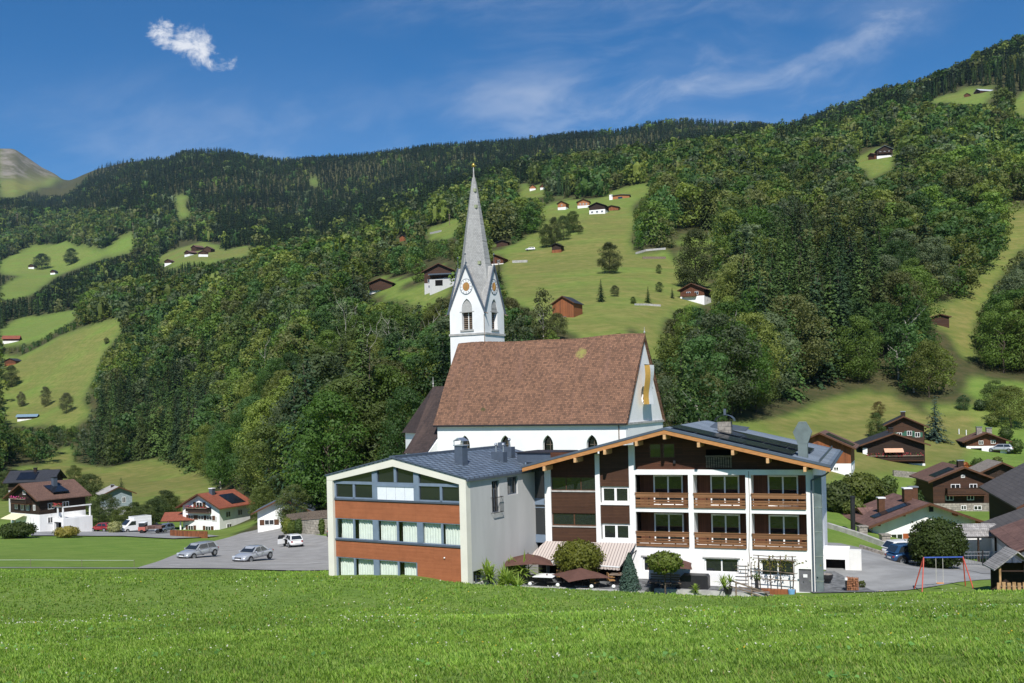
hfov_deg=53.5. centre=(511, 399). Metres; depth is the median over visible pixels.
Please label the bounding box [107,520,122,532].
pale bush
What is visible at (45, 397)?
broadleaf tree
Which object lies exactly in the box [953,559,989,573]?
driveway
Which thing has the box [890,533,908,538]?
window
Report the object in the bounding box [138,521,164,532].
truck
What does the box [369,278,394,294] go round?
chalet
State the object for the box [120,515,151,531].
delivery van
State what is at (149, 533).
lane
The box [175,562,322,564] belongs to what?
lane marking
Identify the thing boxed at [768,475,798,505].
balcony door
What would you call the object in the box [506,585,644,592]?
terrace kerb
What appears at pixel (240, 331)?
spruce tree
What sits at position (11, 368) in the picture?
broadleaf tree
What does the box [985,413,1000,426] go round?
garden shrub
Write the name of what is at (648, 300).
spruce tree
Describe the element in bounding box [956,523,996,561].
porch
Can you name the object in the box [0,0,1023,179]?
sky
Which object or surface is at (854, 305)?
broadleaf tree
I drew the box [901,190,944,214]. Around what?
broadleaf tree
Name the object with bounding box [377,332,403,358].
broadleaf tree
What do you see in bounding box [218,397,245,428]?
broadleaf tree
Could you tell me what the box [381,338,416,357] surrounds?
broadleaf tree
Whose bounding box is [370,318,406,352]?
broadleaf tree
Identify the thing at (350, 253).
spruce tree
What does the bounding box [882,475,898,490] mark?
garden shrub
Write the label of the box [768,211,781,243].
spruce tree
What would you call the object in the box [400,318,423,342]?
broadleaf tree
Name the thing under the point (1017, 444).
garden shrub
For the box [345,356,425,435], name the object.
broadleaf tree
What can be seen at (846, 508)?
garden shrub
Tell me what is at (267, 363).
broadleaf tree
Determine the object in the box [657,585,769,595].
forecourt
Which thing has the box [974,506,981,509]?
window
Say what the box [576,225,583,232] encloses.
broadleaf tree
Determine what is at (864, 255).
spruce tree
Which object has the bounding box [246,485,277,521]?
broadleaf tree
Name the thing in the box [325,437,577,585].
annex
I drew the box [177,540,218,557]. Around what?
estate car
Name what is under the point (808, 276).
spruce tree
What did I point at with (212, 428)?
broadleaf tree
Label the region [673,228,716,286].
broadleaf tree
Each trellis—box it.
[735,565,747,583]
[738,555,820,594]
[748,562,762,586]
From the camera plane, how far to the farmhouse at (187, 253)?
1214.05 m
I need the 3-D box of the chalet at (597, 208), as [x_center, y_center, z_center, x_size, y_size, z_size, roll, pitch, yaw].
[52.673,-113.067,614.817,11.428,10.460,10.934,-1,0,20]
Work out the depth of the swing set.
69.25 m
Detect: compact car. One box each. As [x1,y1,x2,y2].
[881,539,907,554]
[989,444,1012,451]
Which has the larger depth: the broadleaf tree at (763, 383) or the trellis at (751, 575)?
the broadleaf tree at (763, 383)
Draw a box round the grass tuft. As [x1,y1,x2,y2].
[859,580,865,587]
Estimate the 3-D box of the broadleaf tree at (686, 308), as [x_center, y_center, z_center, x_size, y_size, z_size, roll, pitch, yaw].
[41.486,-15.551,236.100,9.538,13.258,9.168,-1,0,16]
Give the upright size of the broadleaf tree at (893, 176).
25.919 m
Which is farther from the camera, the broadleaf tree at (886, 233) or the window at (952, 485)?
the broadleaf tree at (886, 233)
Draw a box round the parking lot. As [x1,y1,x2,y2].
[138,528,328,569]
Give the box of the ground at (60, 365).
[0,63,1023,682]
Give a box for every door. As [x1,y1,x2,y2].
[653,475,682,504]
[654,513,683,540]
[710,475,739,505]
[711,514,740,542]
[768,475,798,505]
[769,515,798,543]
[799,569,811,591]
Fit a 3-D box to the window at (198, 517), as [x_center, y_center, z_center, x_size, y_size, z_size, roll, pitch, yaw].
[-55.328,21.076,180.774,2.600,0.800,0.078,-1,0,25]
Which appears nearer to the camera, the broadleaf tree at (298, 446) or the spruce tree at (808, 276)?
the broadleaf tree at (298, 446)
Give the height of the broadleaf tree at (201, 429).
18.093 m
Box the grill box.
[680,573,709,589]
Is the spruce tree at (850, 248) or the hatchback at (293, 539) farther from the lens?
the spruce tree at (850, 248)
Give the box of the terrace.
[505,574,658,592]
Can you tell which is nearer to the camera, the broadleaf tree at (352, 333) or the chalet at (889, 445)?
the chalet at (889, 445)
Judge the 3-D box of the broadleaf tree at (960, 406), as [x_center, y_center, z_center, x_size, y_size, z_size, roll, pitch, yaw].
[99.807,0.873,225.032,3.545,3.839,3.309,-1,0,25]
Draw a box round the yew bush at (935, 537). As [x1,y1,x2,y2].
[904,516,969,568]
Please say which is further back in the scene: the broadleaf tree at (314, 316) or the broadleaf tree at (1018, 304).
the broadleaf tree at (314, 316)
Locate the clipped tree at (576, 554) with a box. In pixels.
[550,537,605,582]
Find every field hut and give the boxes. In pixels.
[399,235,405,241]
[495,240,510,246]
[550,243,564,252]
[930,314,951,327]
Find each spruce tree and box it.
[89,398,108,449]
[97,409,122,465]
[103,370,113,411]
[103,398,125,462]
[105,373,121,421]
[106,389,122,430]
[111,387,119,416]
[116,404,128,445]
[120,398,144,462]
[123,398,131,441]
[124,371,133,411]
[126,366,140,407]
[126,383,137,438]
[127,410,148,459]
[132,405,151,460]
[141,390,166,458]
[143,398,150,447]
[145,404,156,453]
[155,399,174,461]
[156,359,172,411]
[157,390,170,453]
[159,380,171,429]
[160,381,174,436]
[163,397,184,464]
[166,389,185,451]
[167,338,181,386]
[167,354,182,406]
[169,390,174,429]
[171,388,197,460]
[171,396,187,454]
[173,386,187,427]
[174,414,188,468]
[177,395,201,473]
[178,405,199,464]
[186,373,200,413]
[186,379,199,429]
[186,382,200,419]
[196,329,208,381]
[196,386,208,457]
[197,374,208,404]
[198,379,210,419]
[202,398,225,475]
[204,325,218,378]
[205,342,215,389]
[209,372,215,409]
[220,324,228,363]
[221,380,236,421]
[229,315,247,368]
[238,346,247,375]
[256,361,304,520]
[265,345,336,510]
[269,276,275,308]
[272,297,282,329]
[284,309,291,351]
[303,293,309,309]
[316,249,322,272]
[324,267,329,283]
[334,249,342,289]
[334,326,350,366]
[337,306,346,323]
[344,240,354,272]
[345,330,388,466]
[346,264,363,314]
[346,321,367,379]
[350,310,368,371]
[381,318,404,413]
[393,333,405,361]
[395,300,417,348]
[413,303,425,339]
[413,309,423,347]
[427,320,449,385]
[440,302,446,315]
[483,190,500,241]
[497,263,505,289]
[596,279,605,301]
[644,288,649,302]
[664,322,704,425]
[696,174,713,230]
[703,335,725,421]
[722,170,729,189]
[726,221,744,283]
[732,264,745,312]
[734,236,752,302]
[739,217,757,268]
[739,270,750,309]
[740,194,747,212]
[742,255,757,304]
[747,243,765,299]
[748,252,765,308]
[751,277,791,401]
[752,265,764,311]
[754,230,768,271]
[756,236,768,281]
[759,263,787,365]
[765,212,776,237]
[765,233,775,285]
[765,237,771,267]
[765,243,776,297]
[766,257,775,303]
[766,272,800,376]
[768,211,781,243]
[768,246,789,295]
[769,254,803,370]
[771,259,782,303]
[772,218,786,263]
[772,224,793,288]
[774,236,786,274]
[774,236,794,295]
[777,218,791,264]
[777,272,800,366]
[779,285,815,404]
[782,261,798,326]
[785,217,806,270]
[785,241,794,285]
[787,200,802,245]
[788,164,792,183]
[788,235,805,294]
[789,243,813,312]
[790,168,797,191]
[791,274,819,376]
[792,199,806,251]
[792,225,812,284]
[792,261,803,305]
[793,221,799,253]
[794,243,805,294]
[797,222,806,261]
[797,260,847,390]
[799,268,823,368]
[800,241,826,303]
[801,159,810,177]
[803,251,824,325]
[804,220,822,280]
[805,232,819,273]
[806,191,814,221]
[807,210,820,250]
[809,247,827,308]
[809,272,839,376]
[816,215,829,261]
[817,266,852,380]
[819,161,829,184]
[819,266,829,329]
[820,191,837,249]
[820,228,826,274]
[820,232,831,283]
[822,216,841,261]
[822,234,833,286]
[823,242,849,311]
[823,243,849,299]
[825,206,847,255]
[825,253,848,357]
[826,240,854,308]
[826,247,854,312]
[826,258,856,358]
[833,233,851,292]
[833,272,861,378]
[835,255,854,326]
[836,233,851,286]
[840,175,850,201]
[841,194,851,264]
[844,214,862,266]
[844,216,860,286]
[847,240,861,294]
[847,252,859,298]
[848,195,859,243]
[850,256,881,356]
[851,273,885,372]
[853,234,875,300]
[855,202,862,250]
[857,190,872,238]
[857,233,873,292]
[858,249,880,345]
[859,211,873,256]
[862,238,890,338]
[865,238,873,274]
[868,209,877,253]
[871,221,893,281]
[871,258,901,351]
[898,167,905,185]
[916,204,940,280]
[916,207,922,222]
[924,395,954,444]
[946,180,952,197]
[978,159,990,184]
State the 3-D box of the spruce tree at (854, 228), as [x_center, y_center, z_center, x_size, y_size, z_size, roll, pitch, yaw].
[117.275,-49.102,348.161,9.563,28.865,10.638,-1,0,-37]
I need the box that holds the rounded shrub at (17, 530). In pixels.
[0,521,38,538]
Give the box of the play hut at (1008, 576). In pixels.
[983,546,1023,590]
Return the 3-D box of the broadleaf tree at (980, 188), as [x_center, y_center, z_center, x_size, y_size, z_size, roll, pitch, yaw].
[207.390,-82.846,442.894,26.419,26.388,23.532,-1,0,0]
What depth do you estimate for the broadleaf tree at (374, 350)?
276.51 m
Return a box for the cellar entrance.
[823,545,861,569]
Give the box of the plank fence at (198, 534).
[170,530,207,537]
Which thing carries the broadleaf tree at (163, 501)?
on the ground at (60, 365)
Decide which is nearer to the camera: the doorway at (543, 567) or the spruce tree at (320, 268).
the doorway at (543, 567)
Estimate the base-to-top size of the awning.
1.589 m
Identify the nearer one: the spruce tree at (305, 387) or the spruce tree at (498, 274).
the spruce tree at (305, 387)
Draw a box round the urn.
[752,571,760,591]
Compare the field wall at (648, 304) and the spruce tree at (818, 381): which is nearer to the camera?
the spruce tree at (818, 381)
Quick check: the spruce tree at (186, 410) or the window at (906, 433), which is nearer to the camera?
the window at (906, 433)
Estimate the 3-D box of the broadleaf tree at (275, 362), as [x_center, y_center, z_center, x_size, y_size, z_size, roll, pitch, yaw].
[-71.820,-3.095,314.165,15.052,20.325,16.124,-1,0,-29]
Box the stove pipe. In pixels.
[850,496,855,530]
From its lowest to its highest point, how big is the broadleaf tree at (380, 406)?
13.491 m
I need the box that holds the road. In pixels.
[824,542,990,590]
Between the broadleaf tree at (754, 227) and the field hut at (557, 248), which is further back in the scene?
the field hut at (557, 248)
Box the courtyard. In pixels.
[813,571,878,592]
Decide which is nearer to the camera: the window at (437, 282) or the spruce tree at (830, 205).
the spruce tree at (830, 205)
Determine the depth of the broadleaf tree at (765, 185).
469.33 m
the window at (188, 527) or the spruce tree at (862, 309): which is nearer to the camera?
the window at (188, 527)
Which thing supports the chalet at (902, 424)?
on the ground at (60, 365)
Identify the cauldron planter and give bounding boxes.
[824,573,832,581]
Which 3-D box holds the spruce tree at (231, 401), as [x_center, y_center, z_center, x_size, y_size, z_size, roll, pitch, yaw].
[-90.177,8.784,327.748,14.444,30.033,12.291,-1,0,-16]
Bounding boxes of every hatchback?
[92,522,109,531]
[155,523,174,532]
[278,533,302,547]
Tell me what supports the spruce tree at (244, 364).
on the ground at (60, 365)
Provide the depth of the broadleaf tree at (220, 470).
254.44 m
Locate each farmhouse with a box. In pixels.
[1,335,21,343]
[4,358,21,365]
[28,264,36,268]
[50,270,57,274]
[163,259,174,265]
[184,250,196,256]
[191,245,203,250]
[198,250,207,256]
[203,246,214,252]
[809,430,859,475]
[979,463,1023,518]
[981,507,1023,562]
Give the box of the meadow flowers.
[0,576,1023,677]
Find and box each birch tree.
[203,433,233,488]
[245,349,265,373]
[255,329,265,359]
[267,430,289,486]
[322,384,349,456]
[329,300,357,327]
[355,353,376,377]
[531,287,555,339]
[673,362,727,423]
[683,306,710,340]
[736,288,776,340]
[743,222,764,246]
[767,210,781,230]
[837,177,859,208]
[856,200,880,223]
[881,323,912,378]
[883,202,898,219]
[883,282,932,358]
[889,322,932,392]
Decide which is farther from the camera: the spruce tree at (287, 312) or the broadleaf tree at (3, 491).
the spruce tree at (287, 312)
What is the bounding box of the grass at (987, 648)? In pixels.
[0,568,1023,682]
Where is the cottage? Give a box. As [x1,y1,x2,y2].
[969,459,1014,477]
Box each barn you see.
[551,296,583,316]
[867,153,876,159]
[973,89,991,93]
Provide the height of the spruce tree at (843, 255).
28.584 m
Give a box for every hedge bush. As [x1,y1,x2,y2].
[826,480,855,512]
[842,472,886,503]
[872,479,896,500]
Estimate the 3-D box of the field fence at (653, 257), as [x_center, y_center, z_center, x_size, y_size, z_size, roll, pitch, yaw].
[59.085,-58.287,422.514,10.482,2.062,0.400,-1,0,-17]
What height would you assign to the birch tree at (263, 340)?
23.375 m
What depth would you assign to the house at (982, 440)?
191.02 m
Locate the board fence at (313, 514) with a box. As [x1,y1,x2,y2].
[286,510,327,518]
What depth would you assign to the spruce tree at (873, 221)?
367.97 m
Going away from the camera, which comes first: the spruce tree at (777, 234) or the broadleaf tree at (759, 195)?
the spruce tree at (777, 234)
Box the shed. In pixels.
[16,414,39,421]
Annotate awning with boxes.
[532,541,636,569]
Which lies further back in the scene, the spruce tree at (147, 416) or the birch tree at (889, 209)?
the spruce tree at (147, 416)
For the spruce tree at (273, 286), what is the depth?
510.00 m
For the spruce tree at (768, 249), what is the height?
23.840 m
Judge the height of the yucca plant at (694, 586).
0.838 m
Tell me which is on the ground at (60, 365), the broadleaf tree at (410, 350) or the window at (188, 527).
the broadleaf tree at (410, 350)
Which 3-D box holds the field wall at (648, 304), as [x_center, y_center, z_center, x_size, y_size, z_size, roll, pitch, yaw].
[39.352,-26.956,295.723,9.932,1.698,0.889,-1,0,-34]
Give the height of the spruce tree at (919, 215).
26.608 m
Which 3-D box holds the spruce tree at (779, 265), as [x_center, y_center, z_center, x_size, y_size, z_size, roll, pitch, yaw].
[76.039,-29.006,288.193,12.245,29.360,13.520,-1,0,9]
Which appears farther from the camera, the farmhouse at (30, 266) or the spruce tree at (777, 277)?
the farmhouse at (30, 266)
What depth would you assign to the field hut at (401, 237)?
842.18 m
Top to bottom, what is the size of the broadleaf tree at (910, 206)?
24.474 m
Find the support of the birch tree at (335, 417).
on the ground at (60, 365)
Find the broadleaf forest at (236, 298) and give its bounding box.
[0,34,1023,479]
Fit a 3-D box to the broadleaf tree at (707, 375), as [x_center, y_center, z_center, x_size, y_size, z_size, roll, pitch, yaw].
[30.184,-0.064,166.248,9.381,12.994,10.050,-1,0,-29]
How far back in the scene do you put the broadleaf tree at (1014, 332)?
266.04 m
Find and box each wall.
[282,517,327,534]
[512,260,527,262]
[634,303,660,306]
[635,248,665,253]
[654,588,767,596]
[827,522,884,545]
[859,545,883,554]
[893,470,915,477]
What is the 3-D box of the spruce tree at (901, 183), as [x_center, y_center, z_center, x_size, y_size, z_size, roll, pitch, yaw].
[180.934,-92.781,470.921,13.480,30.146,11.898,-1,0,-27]
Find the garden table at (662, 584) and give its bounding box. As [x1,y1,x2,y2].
[660,583,680,588]
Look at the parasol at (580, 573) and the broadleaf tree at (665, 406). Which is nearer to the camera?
the parasol at (580, 573)
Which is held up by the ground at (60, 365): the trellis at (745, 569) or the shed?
the shed
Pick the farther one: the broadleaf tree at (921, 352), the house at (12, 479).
the broadleaf tree at (921, 352)
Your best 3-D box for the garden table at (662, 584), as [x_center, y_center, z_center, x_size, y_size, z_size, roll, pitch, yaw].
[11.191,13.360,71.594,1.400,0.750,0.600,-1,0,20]
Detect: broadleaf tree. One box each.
[0,470,8,499]
[1,365,21,386]
[16,391,26,406]
[31,253,49,267]
[39,386,52,405]
[59,392,73,412]
[63,248,78,263]
[64,464,84,479]
[76,473,105,511]
[87,494,121,518]
[88,507,110,525]
[100,508,121,521]
[108,506,138,522]
[122,502,145,520]
[133,503,157,523]
[141,498,164,524]
[151,498,170,520]
[154,490,181,514]
[165,496,183,511]
[180,410,224,466]
[187,423,211,476]
[196,392,222,417]
[196,421,225,465]
[201,421,232,479]
[203,429,231,482]
[206,427,243,488]
[207,381,230,423]
[209,401,228,422]
[211,413,244,474]
[214,372,255,414]
[215,401,236,422]
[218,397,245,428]
[224,418,258,485]
[226,357,252,382]
[227,423,288,498]
[229,395,261,423]
[229,396,277,484]
[230,435,250,484]
[231,405,251,447]
[234,438,286,486]
[235,376,258,407]
[236,328,271,372]
[237,360,263,398]
[237,421,259,458]
[245,376,261,398]
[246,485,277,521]
[250,490,273,509]
[253,357,286,394]
[253,394,284,456]
[254,333,282,367]
[254,371,285,395]
[254,395,296,475]
[256,357,289,396]
[256,420,291,479]
[260,324,287,358]
[260,369,295,399]
[261,376,284,397]
[264,476,288,502]
[265,323,317,367]
[266,389,312,425]
[268,375,300,398]
[271,309,316,351]
[271,323,314,356]
[272,351,302,381]
[274,483,312,523]
[275,350,357,427]
[276,376,325,409]
[276,406,361,501]
[278,288,324,321]
[278,302,303,332]
[278,389,372,509]
[282,316,318,352]
[289,311,333,349]
[292,374,393,473]
[294,282,331,312]
[296,345,329,368]
[301,283,342,309]
[307,329,349,355]
[310,362,350,389]
[314,303,339,328]
[314,323,346,346]
[328,352,350,368]
[329,313,372,347]
[331,327,371,353]
[344,341,381,370]
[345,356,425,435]
[345,363,422,462]
[347,334,384,362]
[350,398,412,464]
[352,327,377,349]
[363,310,385,337]
[364,302,401,328]
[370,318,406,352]
[373,303,417,335]
[373,385,424,459]
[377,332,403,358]
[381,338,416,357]
[393,350,417,376]
[396,331,450,410]
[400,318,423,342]
[400,350,423,380]
[403,346,420,372]
[410,323,436,351]
[412,331,450,398]
[416,302,445,330]
[419,316,449,347]
[425,297,449,321]
[453,229,494,268]
[501,293,512,340]
[504,297,525,338]
[517,307,538,340]
[538,223,554,247]
[545,312,568,336]
[547,216,561,244]
[556,216,571,240]
[565,211,580,232]
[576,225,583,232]
[596,241,623,273]
[610,285,618,295]
[651,358,685,427]
[655,282,662,291]
[655,322,714,396]
[656,264,660,273]
[660,390,672,426]
[663,334,737,421]
[669,359,729,423]
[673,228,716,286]
[673,304,702,346]
[674,317,708,371]
[676,311,765,414]
[707,300,756,321]
[707,321,775,417]
[708,195,749,229]
[708,209,742,265]
[709,260,758,304]
[710,231,750,279]
[711,206,744,256]
[712,253,769,305]
[712,295,735,318]
[713,208,761,250]
[716,337,775,413]
[726,312,791,380]
[728,211,774,238]
[731,205,778,227]
[731,223,775,259]
[734,350,780,411]
[738,188,770,210]
[743,235,778,265]
[744,180,790,207]
[747,213,791,251]
[748,311,803,396]
[758,204,799,239]
[766,293,841,378]
[769,195,818,234]
[778,200,810,247]
[813,195,856,237]
[813,214,863,255]
[816,188,861,220]
[833,314,883,382]
[835,181,861,204]
[838,297,877,346]
[855,184,896,211]
[856,198,893,229]
[856,211,897,255]
[858,189,896,216]
[865,270,927,342]
[865,412,886,435]
[867,230,896,256]
[868,301,905,355]
[869,253,900,296]
[870,272,910,318]
[870,401,886,414]
[872,217,925,253]
[873,239,921,270]
[876,228,930,269]
[879,252,912,271]
[880,202,920,232]
[882,171,911,186]
[883,184,903,197]
[887,201,918,228]
[888,266,947,325]
[890,185,919,209]
[896,299,937,341]
[898,257,931,295]
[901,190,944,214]
[901,224,938,272]
[901,340,953,397]
[906,236,961,293]
[910,213,940,245]
[912,197,930,214]
[913,185,950,210]
[915,208,967,255]
[921,185,958,209]
[921,213,958,241]
[929,227,965,272]
[931,209,987,266]
[931,226,960,276]
[934,233,985,294]
[936,216,996,279]
[941,168,983,196]
[950,203,1001,265]
[955,203,1010,264]
[955,395,970,409]
[964,179,1023,222]
[969,300,1023,372]
[971,289,1023,350]
[972,191,1014,244]
[978,379,1007,409]
[980,275,1023,305]
[985,385,1023,427]
[994,294,1023,370]
[994,302,1023,369]
[998,250,1023,284]
[1000,268,1023,295]
[1002,260,1023,278]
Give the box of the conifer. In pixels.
[617,552,641,591]
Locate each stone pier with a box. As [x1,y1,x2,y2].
[856,525,868,534]
[878,533,891,540]
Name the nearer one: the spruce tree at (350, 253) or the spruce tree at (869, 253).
the spruce tree at (869, 253)
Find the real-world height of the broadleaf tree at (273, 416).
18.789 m
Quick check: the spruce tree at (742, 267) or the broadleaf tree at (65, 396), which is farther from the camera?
the broadleaf tree at (65, 396)
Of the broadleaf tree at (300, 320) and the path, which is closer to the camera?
the path
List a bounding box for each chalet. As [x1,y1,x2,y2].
[1,477,92,531]
[175,488,253,529]
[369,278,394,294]
[422,263,455,294]
[491,255,507,265]
[529,185,536,190]
[557,201,569,209]
[576,199,590,207]
[588,202,609,213]
[677,283,713,304]
[841,486,983,538]
[854,427,930,465]
[874,145,893,158]
[879,411,928,441]
[909,460,993,510]
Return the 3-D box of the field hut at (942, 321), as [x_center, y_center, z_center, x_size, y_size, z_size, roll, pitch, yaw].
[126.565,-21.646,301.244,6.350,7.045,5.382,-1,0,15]
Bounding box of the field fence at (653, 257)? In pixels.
[642,257,665,258]
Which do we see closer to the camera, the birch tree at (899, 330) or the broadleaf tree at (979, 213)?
the birch tree at (899, 330)
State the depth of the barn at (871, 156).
734.56 m
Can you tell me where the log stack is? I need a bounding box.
[845,576,858,590]
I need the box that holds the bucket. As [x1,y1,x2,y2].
[788,588,794,593]
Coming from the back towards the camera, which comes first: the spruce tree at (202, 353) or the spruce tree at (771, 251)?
the spruce tree at (202, 353)
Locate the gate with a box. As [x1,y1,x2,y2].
[959,550,997,565]
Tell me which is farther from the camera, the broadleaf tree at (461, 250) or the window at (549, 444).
the broadleaf tree at (461, 250)
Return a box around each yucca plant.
[478,557,514,584]
[492,571,513,585]
[498,568,526,586]
[504,551,540,581]
[689,584,699,593]
[715,574,736,593]
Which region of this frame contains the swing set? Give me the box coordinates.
[914,556,973,591]
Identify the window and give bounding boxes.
[47,517,52,522]
[185,525,195,529]
[186,515,195,519]
[193,502,205,506]
[195,515,205,519]
[203,526,213,529]
[204,515,214,519]
[260,519,278,524]
[334,467,458,502]
[335,518,459,545]
[336,556,417,575]
[435,280,442,285]
[473,569,480,583]
[492,480,497,512]
[504,437,508,446]
[507,476,515,494]
[546,437,552,449]
[551,477,594,490]
[552,513,595,525]
[590,437,597,453]
[602,486,628,502]
[602,523,629,539]
[641,555,656,570]
[649,444,660,457]
[663,443,674,457]
[703,557,739,572]
[759,559,795,576]
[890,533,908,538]
[904,431,914,435]
[912,432,922,436]
[951,484,959,487]
[969,484,976,487]
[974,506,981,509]
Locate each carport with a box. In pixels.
[160,512,193,529]
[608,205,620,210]
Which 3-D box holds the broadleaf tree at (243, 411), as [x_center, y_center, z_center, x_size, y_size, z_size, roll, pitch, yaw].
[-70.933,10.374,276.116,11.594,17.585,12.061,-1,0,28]
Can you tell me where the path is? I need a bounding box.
[0,567,231,568]
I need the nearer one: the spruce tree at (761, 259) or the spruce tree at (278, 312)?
the spruce tree at (761, 259)
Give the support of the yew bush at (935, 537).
on the ground at (60, 365)
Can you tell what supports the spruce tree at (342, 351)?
on the ground at (60, 365)
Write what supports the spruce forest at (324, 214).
on the ground at (60, 365)
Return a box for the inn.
[520,409,842,592]
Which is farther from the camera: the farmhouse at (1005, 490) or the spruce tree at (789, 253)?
the spruce tree at (789, 253)
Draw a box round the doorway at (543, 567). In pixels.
[538,542,546,572]
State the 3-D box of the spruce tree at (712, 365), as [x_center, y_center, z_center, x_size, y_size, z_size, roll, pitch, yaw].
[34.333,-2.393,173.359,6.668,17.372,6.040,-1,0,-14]
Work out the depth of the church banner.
108.67 m
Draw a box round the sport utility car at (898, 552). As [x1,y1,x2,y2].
[885,543,915,563]
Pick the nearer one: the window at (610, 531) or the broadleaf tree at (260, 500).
the window at (610, 531)
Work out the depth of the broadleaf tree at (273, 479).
181.43 m
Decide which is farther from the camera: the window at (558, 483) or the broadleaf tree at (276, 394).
the broadleaf tree at (276, 394)
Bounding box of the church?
[402,163,665,453]
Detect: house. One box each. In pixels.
[2,467,66,511]
[95,484,136,514]
[251,497,317,531]
[609,194,630,199]
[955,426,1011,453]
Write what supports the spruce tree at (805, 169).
on the ground at (60, 365)
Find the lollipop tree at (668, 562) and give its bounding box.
[645,550,683,593]
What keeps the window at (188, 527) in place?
in the chalet at (212, 509)
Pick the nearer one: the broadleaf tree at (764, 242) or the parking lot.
the parking lot
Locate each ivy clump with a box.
[280,516,290,533]
[287,519,295,533]
[294,518,301,533]
[318,518,324,534]
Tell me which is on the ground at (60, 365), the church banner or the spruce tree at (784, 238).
the spruce tree at (784, 238)
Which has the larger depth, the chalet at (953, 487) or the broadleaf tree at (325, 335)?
the broadleaf tree at (325, 335)
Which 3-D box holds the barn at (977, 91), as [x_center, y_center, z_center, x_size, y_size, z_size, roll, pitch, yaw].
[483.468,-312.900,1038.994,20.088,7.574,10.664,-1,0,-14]
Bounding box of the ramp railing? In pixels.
[731,580,773,596]
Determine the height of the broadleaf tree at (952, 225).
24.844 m
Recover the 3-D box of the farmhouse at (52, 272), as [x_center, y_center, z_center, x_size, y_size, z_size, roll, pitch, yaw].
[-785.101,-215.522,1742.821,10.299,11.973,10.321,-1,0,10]
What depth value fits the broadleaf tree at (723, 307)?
227.65 m
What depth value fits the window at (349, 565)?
74.52 m
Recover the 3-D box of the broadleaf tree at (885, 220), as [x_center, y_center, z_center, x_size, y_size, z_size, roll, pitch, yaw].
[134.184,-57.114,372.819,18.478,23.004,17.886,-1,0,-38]
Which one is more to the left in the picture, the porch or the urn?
the urn
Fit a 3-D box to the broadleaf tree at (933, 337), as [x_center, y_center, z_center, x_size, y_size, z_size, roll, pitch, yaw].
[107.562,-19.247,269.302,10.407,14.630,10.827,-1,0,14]
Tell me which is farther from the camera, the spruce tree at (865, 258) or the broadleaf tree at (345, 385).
the spruce tree at (865, 258)
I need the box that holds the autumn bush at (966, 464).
[964,462,971,467]
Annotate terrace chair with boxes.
[590,578,599,587]
[606,572,614,585]
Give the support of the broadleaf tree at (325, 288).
on the ground at (60, 365)
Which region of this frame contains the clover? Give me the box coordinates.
[1,575,1023,682]
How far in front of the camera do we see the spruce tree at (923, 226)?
340.97 m
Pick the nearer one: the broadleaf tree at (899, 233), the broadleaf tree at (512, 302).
the broadleaf tree at (512, 302)
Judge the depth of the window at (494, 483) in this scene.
73.47 m
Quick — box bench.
[649,573,679,588]
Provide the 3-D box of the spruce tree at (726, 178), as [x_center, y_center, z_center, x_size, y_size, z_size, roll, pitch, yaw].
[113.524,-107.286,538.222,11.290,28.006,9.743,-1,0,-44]
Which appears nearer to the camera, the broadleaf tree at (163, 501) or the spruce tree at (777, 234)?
the broadleaf tree at (163, 501)
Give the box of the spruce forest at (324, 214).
[0,36,1023,464]
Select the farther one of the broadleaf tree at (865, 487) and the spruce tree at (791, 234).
the spruce tree at (791, 234)
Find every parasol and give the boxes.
[505,554,552,582]
[552,567,610,587]
[648,560,691,587]
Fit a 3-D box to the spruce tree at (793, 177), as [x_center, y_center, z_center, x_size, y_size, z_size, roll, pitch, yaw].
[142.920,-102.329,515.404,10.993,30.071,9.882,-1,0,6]
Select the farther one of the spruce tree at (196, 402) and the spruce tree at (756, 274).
the spruce tree at (196, 402)
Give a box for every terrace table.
[533,573,554,586]
[609,572,622,584]
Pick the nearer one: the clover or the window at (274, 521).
the clover
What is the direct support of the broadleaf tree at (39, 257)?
on the ground at (60, 365)
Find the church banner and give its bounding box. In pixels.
[643,364,653,403]
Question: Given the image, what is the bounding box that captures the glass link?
[525,460,546,572]
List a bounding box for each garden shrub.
[842,498,865,513]
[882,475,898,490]
[918,489,924,500]
[970,458,982,465]
[974,399,985,410]
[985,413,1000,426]
[992,456,1002,461]
[998,426,1014,439]
[1009,438,1023,453]
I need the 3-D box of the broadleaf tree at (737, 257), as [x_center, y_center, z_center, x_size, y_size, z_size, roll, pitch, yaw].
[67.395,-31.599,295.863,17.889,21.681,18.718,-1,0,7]
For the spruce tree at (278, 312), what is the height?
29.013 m
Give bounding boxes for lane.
[31,522,216,537]
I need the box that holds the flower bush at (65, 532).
[51,526,80,537]
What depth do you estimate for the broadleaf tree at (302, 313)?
370.85 m
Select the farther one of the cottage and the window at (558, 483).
the cottage
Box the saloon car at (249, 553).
[232,545,273,561]
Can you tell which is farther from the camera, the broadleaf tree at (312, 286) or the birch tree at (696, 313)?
the broadleaf tree at (312, 286)
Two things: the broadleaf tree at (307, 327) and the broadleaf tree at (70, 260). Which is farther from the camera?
the broadleaf tree at (70, 260)
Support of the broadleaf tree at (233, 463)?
on the ground at (60, 365)
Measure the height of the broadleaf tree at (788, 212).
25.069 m
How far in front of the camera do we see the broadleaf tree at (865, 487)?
126.06 m
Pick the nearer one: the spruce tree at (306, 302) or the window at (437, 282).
the spruce tree at (306, 302)

